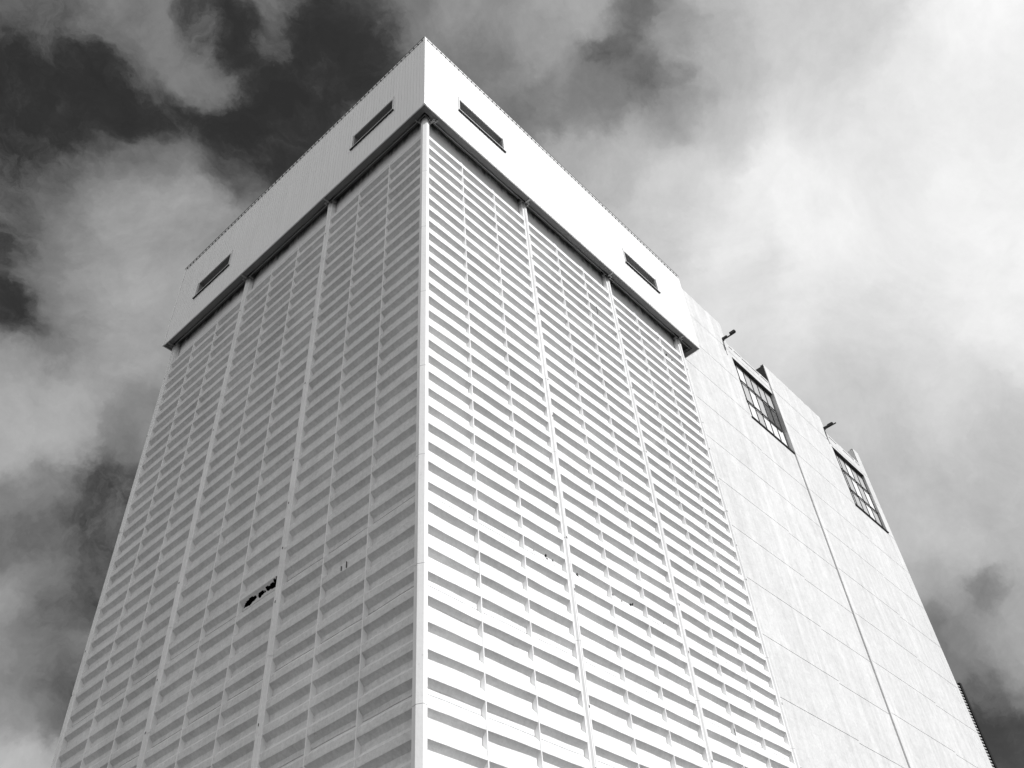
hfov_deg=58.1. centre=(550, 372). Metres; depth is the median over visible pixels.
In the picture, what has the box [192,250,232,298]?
window
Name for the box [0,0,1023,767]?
sky
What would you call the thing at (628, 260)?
window
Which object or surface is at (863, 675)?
concrete hall
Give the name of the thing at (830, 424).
floodlight
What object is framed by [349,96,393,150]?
window
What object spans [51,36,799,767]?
industrial tower
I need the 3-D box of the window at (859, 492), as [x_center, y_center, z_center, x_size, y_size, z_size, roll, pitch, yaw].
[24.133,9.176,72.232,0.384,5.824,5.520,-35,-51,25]
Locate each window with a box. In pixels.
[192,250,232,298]
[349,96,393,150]
[458,97,506,152]
[622,248,660,292]
[732,357,794,453]
[832,447,888,532]
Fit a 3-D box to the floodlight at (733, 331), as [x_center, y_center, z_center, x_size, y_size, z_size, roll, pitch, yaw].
[12.596,-2.124,64.267,1.112,1.760,0.208,-35,-51,25]
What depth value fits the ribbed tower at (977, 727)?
68.22 m
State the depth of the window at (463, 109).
47.31 m
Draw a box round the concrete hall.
[682,289,991,767]
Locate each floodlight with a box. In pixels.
[722,329,735,354]
[823,422,835,442]
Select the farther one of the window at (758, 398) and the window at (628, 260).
the window at (758, 398)
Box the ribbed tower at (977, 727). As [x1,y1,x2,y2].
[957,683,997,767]

